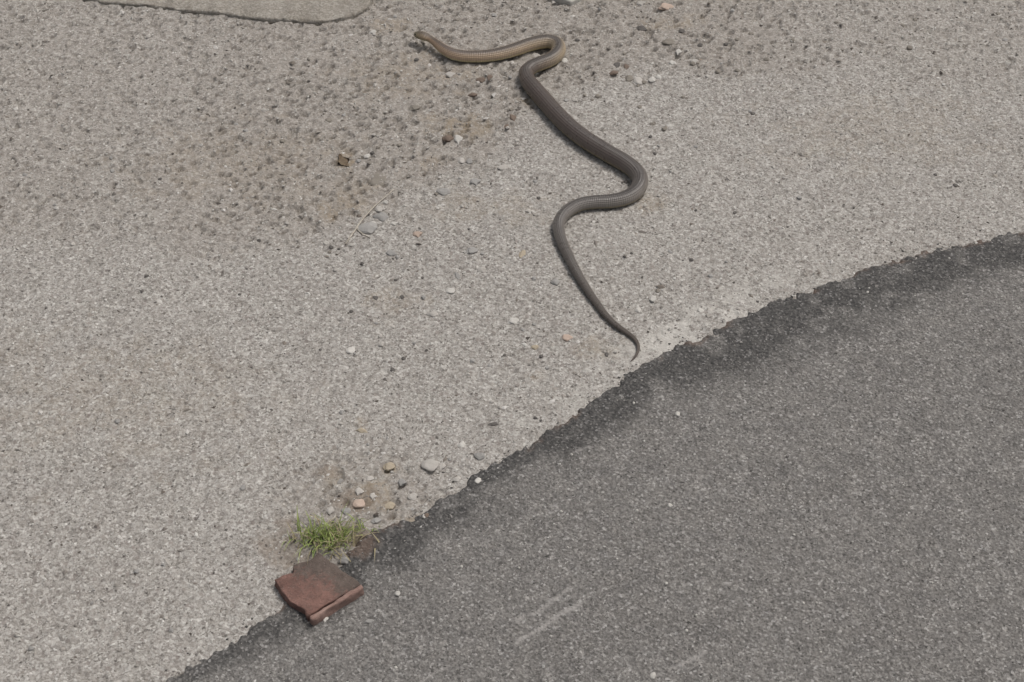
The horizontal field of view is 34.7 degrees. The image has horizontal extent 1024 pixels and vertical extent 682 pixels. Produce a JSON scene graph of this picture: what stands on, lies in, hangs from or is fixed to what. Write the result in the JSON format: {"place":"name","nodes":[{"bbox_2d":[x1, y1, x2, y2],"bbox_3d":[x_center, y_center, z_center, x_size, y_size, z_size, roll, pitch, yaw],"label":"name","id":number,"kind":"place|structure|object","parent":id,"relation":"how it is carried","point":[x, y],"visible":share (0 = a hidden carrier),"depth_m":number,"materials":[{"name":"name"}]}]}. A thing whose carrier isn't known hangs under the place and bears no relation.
{"place":"outdoors","nodes":[
{"label":"outdoors","id":0,"kind":"place"},
{"bbox_2d":[0,0,1023,681],"bbox_3d":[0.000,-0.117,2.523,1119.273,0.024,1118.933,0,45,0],"label":"ground","id":1,"kind":"structure","parent":0,"point":[186,236],"depth_m":2.57,"materials":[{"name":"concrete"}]},
{"bbox_2d":[83,0,372,25],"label":"kerb slab","id":2,"kind":"structure","parent":1,"relation":"on","point":[317,12],"depth_m":3.00,"materials":[{"name":"concrete"}]},
{"bbox_2d":[326,506,333,514],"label":"pebble","id":3,"kind":"object","parent":1,"relation":"on","point":[330,510],"visible":1,"depth_m":2.17,"materials":[{"name":"stone"}]},
{"bbox_2d":[281,501,379,561],"bbox_3d":[-0.234,0.249,2.127,0.126,0.050,0.108,0,45,0],"label":"grass tuft","id":4,"kind":"object","parent":1,"relation":"on","point":[324,535],"visible":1,"depth_m":2.13,"materials":[{"name":"green plant"}]},
{"bbox_2d":[338,154,348,166],"bbox_3d":[-0.277,-0.297,2.694,0.020,0.002,0.035,0,45,0],"label":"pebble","id":5,"kind":"object","parent":1,"relation":"on","point":[342,160],"visible":1,"depth_m":2.69,"materials":[{"name":"beige stone"}]},
{"bbox_2d":[341,508,350,514],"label":"pebble","id":6,"kind":"object","parent":1,"relation":"on","point":[346,511],"visible":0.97,"depth_m":2.17,"materials":[{"name":"grey stone"}]},
{"bbox_2d":[346,347,354,353],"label":"pebble","id":7,"kind":"object","parent":1,"relation":"on","point":[350,350],"visible":1,"depth_m":2.39,"materials":[{"name":"white stone"}]},
{"bbox_2d":[352,499,364,507],"bbox_3d":[-0.204,0.217,2.180,0.017,0.008,0.015,-4,45,-4],"label":"pebble","id":8,"kind":"object","parent":1,"relation":"on","point":[358,503],"visible":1,"depth_m":2.18,"materials":[{"name":"stone"}]},
{"bbox_2d":[355,488,363,495],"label":"pebble","id":9,"kind":"object","parent":1,"relation":"on","point":[358,491],"visible":1,"depth_m":2.19,"materials":[{"name":"stone"}]},
{"bbox_2d":[356,428,367,432],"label":"pebble","id":10,"kind":"object","parent":1,"relation":"on","point":[361,430],"visible":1,"depth_m":2.27,"materials":[{"name":"stone"}]},
{"bbox_2d":[358,222,377,233],"bbox_3d":[-0.227,-0.178,2.578,0.032,0.012,0.026,5,46,6],"label":"pebble","id":11,"kind":"object","parent":1,"relation":"on","point":[368,228],"visible":1,"depth_m":2.57,"materials":[{"name":"grey stone"}]},
{"bbox_2d":[345,189,393,244],"bbox_3d":[-0.220,-0.196,2.594,0.031,0.004,0.146,16,47,15],"label":"twig","id":12,"kind":"object","parent":1,"relation":"on","point":[350,236],"visible":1,"depth_m":2.58,"materials":[{"name":"beige wood"}]},
{"bbox_2d":[366,476,373,480],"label":"pebble","id":13,"kind":"object","parent":1,"relation":"on","point":[369,478],"visible":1,"depth_m":2.21,"materials":[{"name":"stone"}]},
{"bbox_2d":[369,493,375,498],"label":"pebble","id":14,"kind":"object","parent":1,"relation":"on","point":[372,496],"visible":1,"depth_m":2.19,"materials":[{"name":"stone"}]},
{"bbox_2d":[371,517,380,522],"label":"pebble","id":15,"kind":"object","parent":1,"relation":"on","point":[376,520],"visible":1,"depth_m":2.16,"materials":[{"name":"grey stone"}]},
{"bbox_2d":[368,173,385,186],"bbox_3d":[-0.220,-0.259,2.667,0.034,0.015,0.035,5,48,6],"label":"pebble","id":16,"kind":"object","parent":1,"relation":"on","point":[376,179],"visible":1,"depth_m":2.66,"materials":[{"name":"grey stone"}]},
{"bbox_2d":[375,206,381,211],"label":"pebble","id":17,"kind":"object","parent":1,"relation":"on","point":[378,208],"visible":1,"depth_m":2.61,"materials":[{"name":"stone"}]},
{"bbox_2d":[373,212,388,220],"bbox_3d":[-0.208,-0.197,2.598,0.024,0.011,0.020,28,51,25],"label":"pebble","id":18,"kind":"object","parent":1,"relation":"on","point":[381,216],"visible":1,"depth_m":2.59,"materials":[{"name":"grey stone"}]},
{"bbox_2d":[383,462,394,470],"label":"pebble","id":19,"kind":"object","parent":1,"relation":"on","point":[388,466],"visible":1,"depth_m":2.22,"materials":[{"name":"stone"}]},
{"bbox_2d":[385,502,395,509],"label":"pebble","id":20,"kind":"object","parent":1,"relation":"on","point":[389,505],"visible":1,"depth_m":2.18,"materials":[{"name":"stone"}]},
{"bbox_2d":[385,249,396,255],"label":"pebble","id":21,"kind":"object","parent":1,"relation":"on","point":[389,252],"visible":1,"depth_m":2.54,"materials":[{"name":"grey stone"}]},
{"bbox_2d":[398,479,406,485],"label":"pebble","id":22,"kind":"object","parent":1,"relation":"on","point":[401,482],"visible":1,"depth_m":2.21,"materials":[{"name":"grey stone"}]},
{"bbox_2d":[408,493,416,499],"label":"pebble","id":23,"kind":"object","parent":1,"relation":"on","point":[412,496],"visible":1,"depth_m":2.19,"materials":[{"name":"stone"}]},
{"bbox_2d":[409,104,420,110],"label":"pebble","id":24,"kind":"object","parent":1,"relation":"on","point":[414,107],"visible":1,"depth_m":2.79,"materials":[{"name":"grey stone"}]},
{"bbox_2d":[413,231,422,236],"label":"pebble","id":25,"kind":"object","parent":1,"relation":"on","point":[417,233],"visible":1,"depth_m":2.57,"materials":[{"name":"stone"}]},
{"bbox_2d":[421,459,438,471],"bbox_3d":[-0.112,0.169,2.229,0.024,0.010,0.021,24,50,22],"label":"pebble","id":26,"kind":"object","parent":1,"relation":"on","point":[430,465],"visible":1,"depth_m":2.23,"materials":[{"name":"stone"}]},
{"bbox_2d":[426,311,437,316],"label":"pebble","id":27,"kind":"object","parent":1,"relation":"on","point":[433,313],"visible":1,"depth_m":2.44,"materials":[{"name":"stone"}]},
{"bbox_2d":[439,462,445,470],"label":"pebble","id":28,"kind":"object","parent":1,"relation":"on","point":[442,465],"visible":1,"depth_m":2.23,"materials":[{"name":"stone"}]},
{"bbox_2d":[436,188,450,195],"bbox_3d":[-0.111,-0.239,2.641,0.023,0.009,0.018,5,50,-3],"label":"pebble","id":29,"kind":"object","parent":1,"relation":"on","point":[443,191],"visible":1,"depth_m":2.64,"materials":[{"name":"grey stone"}]},
{"bbox_2d":[442,135,453,141],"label":"pebble","id":30,"kind":"object","parent":1,"relation":"on","point":[447,138],"visible":1,"depth_m":2.73,"materials":[{"name":"brown stone"}]},
{"bbox_2d":[445,71,454,77],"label":"pebble","id":31,"kind":"object","parent":1,"relation":"on","point":[449,74],"visible":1,"depth_m":2.87,"materials":[{"name":"stone"}]},
{"bbox_2d":[445,288,455,293],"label":"pebble","id":32,"kind":"object","parent":1,"relation":"on","point":[450,290],"visible":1,"depth_m":2.47,"materials":[{"name":"white stone"}]},
{"bbox_2d":[453,476,460,481],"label":"pebble","id":33,"kind":"object","parent":1,"relation":"on","point":[457,479],"visible":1,"depth_m":2.21,"materials":[{"name":"stone"}]},
{"bbox_2d":[454,135,462,144],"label":"pebble","id":34,"kind":"object","parent":1,"relation":"on","point":[458,139],"visible":1,"depth_m":2.73,"materials":[{"name":"white stone"}]},
{"bbox_2d":[457,441,464,446],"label":"pebble","id":35,"kind":"object","parent":1,"relation":"on","point":[461,444],"visible":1,"depth_m":2.26,"materials":[{"name":"white stone"}]},
{"bbox_2d":[458,158,464,163],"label":"pebble","id":36,"kind":"object","parent":1,"relation":"on","point":[461,160],"visible":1,"depth_m":2.69,"materials":[{"name":"stone"}]},
{"bbox_2d":[465,158,472,163],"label":"pebble","id":37,"kind":"object","parent":1,"relation":"on","point":[469,161],"visible":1,"depth_m":2.69,"materials":[{"name":"grey stone"}]},
{"bbox_2d":[466,247,477,253],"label":"pebble","id":38,"kind":"object","parent":1,"relation":"on","point":[471,250],"visible":1,"depth_m":2.54,"materials":[{"name":"grey stone"}]},
{"bbox_2d":[470,178,480,184],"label":"pebble","id":39,"kind":"object","parent":1,"relation":"on","point":[474,181],"visible":1,"depth_m":2.65,"materials":[{"name":"grey stone"}]},
{"bbox_2d":[474,453,484,460],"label":"pebble","id":40,"kind":"object","parent":1,"relation":"on","point":[479,456],"visible":1,"depth_m":2.24,"materials":[{"name":"grey stone"}]},
{"bbox_2d":[476,77,484,82],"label":"pebble","id":41,"kind":"object","parent":1,"relation":"on","point":[481,79],"visible":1,"depth_m":2.85,"materials":[{"name":"brown stone"}]},
{"bbox_2d":[477,266,485,271],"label":"pebble","id":42,"kind":"object","parent":1,"relation":"on","point":[481,269],"visible":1,"depth_m":2.51,"materials":[{"name":"stone"}]},
{"bbox_2d":[497,164,508,169],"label":"pebble","id":43,"kind":"object","parent":1,"relation":"on","point":[503,167],"visible":1,"depth_m":2.68,"materials":[{"name":"stone"}]},
{"bbox_2d":[0,0,1023,679],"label":"bedded stones","id":44,"kind":"object","parent":1,"relation":"on","point":[196,350],"visible":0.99,"depth_m":2.60,"materials":[{"name":"grey stone"}]},
{"bbox_2d":[507,317,518,323],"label":"pebble","id":45,"kind":"object","parent":1,"relation":"on","point":[512,320],"visible":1,"depth_m":2.43,"materials":[{"name":"white stone"}]},
{"bbox_2d":[510,114,515,120],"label":"pebble","id":46,"kind":"object","parent":1,"relation":"on","point":[512,117],"visible":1,"depth_m":2.77,"materials":[{"name":"brown stone"}]},
{"bbox_2d":[519,250,525,257],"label":"pebble","id":47,"kind":"object","parent":1,"relation":"on","point":[522,253],"visible":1,"depth_m":2.53,"materials":[{"name":"stone"}]},
{"bbox_2d":[414,31,647,360],"bbox_3d":[0.107,-0.296,2.676,0.241,0.031,0.869,-17,47,-16],"label":"snake","id":48,"kind":"object","parent":1,"relation":"on","point":[565,122],"visible":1,"depth_m":2.71,"materials":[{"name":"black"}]},
{"bbox_2d":[531,345,538,349],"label":"pebble","id":49,"kind":"object","parent":1,"relation":"on","point":[534,347],"visible":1,"depth_m":2.39,"materials":[{"name":"stone"}]},
{"bbox_2d":[550,278,559,285],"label":"pebble","id":50,"kind":"object","parent":1,"relation":"on","point":[556,281],"visible":1,"depth_m":2.48,"materials":[{"name":"grey stone"}]},
{"bbox_2d":[549,0,581,5],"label":"stone","id":51,"kind":"structure","parent":1,"relation":"on","point":[568,2],"depth_m":3.02,"materials":[{"name":"grey stone"}]},
{"bbox_2d":[562,334,572,340],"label":"pebble","id":52,"kind":"object","parent":1,"relation":"on","point":[566,337],"visible":1,"depth_m":2.40,"materials":[{"name":"stone"}]},
{"bbox_2d":[609,70,617,74],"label":"pebble","id":53,"kind":"object","parent":1,"relation":"on","point":[613,72],"visible":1,"depth_m":2.87,"materials":[{"name":"brown stone"}]},
{"bbox_2d":[624,75,632,80],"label":"pebble","id":54,"kind":"object","parent":1,"relation":"on","point":[628,78],"visible":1,"depth_m":2.86,"materials":[{"name":"grey stone"}]},
{"bbox_2d":[633,77,642,84],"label":"pebble","id":55,"kind":"object","parent":1,"relation":"on","point":[637,80],"visible":1,"depth_m":2.85,"materials":[{"name":"stone"}]},
{"bbox_2d":[636,1,644,5],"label":"pebble","id":56,"kind":"object","parent":1,"relation":"on","point":[641,3],"visible":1,"depth_m":3.02,"materials":[{"name":"stone"}]},
{"bbox_2d":[636,26,646,30],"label":"pebble","id":57,"kind":"object","parent":1,"relation":"on","point":[642,28],"visible":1,"depth_m":2.97,"materials":[{"name":"stone"}]},
{"bbox_2d":[648,77,655,81],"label":"pebble","id":58,"kind":"object","parent":1,"relation":"on","point":[652,79],"visible":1,"depth_m":2.85,"materials":[{"name":"white stone"}]},
{"bbox_2d":[649,295,656,301],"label":"pebble","id":59,"kind":"object","parent":1,"relation":"on","point":[652,298],"visible":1,"depth_m":2.46,"materials":[{"name":"white stone"}]},
{"bbox_2d":[658,3,673,9],"bbox_3d":[0.284,-0.615,3.016,0.033,0.010,0.020,-4,47,-12],"label":"pebble","id":60,"kind":"object","parent":1,"relation":"on","point":[664,6],"visible":1,"depth_m":3.01,"materials":[{"name":"stone"}]},
{"bbox_2d":[662,38,673,44],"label":"pebble","id":61,"kind":"object","parent":1,"relation":"on","point":[666,41],"visible":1,"depth_m":2.93,"materials":[{"name":"grey stone"}]},
{"bbox_2d":[165,211,1006,677],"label":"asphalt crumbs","id":62,"kind":"object","parent":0,"point":[527,439],"visible":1,"depth_m":2.29,"materials":[{"name":"grey asphalt"}]},
{"bbox_2d":[166,232,1023,681],"bbox_3d":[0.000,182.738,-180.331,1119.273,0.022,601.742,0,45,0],"label":"road","id":63,"kind":"structure","parent":0,"point":[972,502],"depth_m":2.15,"materials":[{"name":"grey asphalt"}]},
{"bbox_2d":[275,552,363,625],"bbox_3d":[-0.247,0.314,2.078,0.095,0.023,0.081,34,54,29],"label":"clay slab","id":64,"kind":"object","parent":63,"relation":"on","point":[317,588],"depth_m":2.07,"materials":[{"name":"brown brick"}]},
{"bbox_2d":[338,556,348,564],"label":"pebble","id":65,"kind":"object","parent":63,"relation":"on","point":[344,560],"visible":1,"depth_m":2.11,"materials":[{"name":"grey stone"}]},
{"bbox_2d":[363,619,373,622],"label":"pebble","id":66,"kind":"object","parent":63,"relation":"on","point":[369,620],"visible":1,"depth_m":2.05,"materials":[{"name":"grey stone"}]},
{"bbox_2d":[475,477,480,483],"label":"pebble","id":67,"kind":"object","parent":63,"relation":"on","point":[477,480],"visible":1,"depth_m":2.21,"materials":[{"name":"white stone"}]},
{"bbox_2d":[650,672,655,678],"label":"pebble","id":68,"kind":"object","parent":63,"relation":"on","point":[652,675],"visible":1,"depth_m":1.99,"materials":[{"name":"white stone"}]}
]}

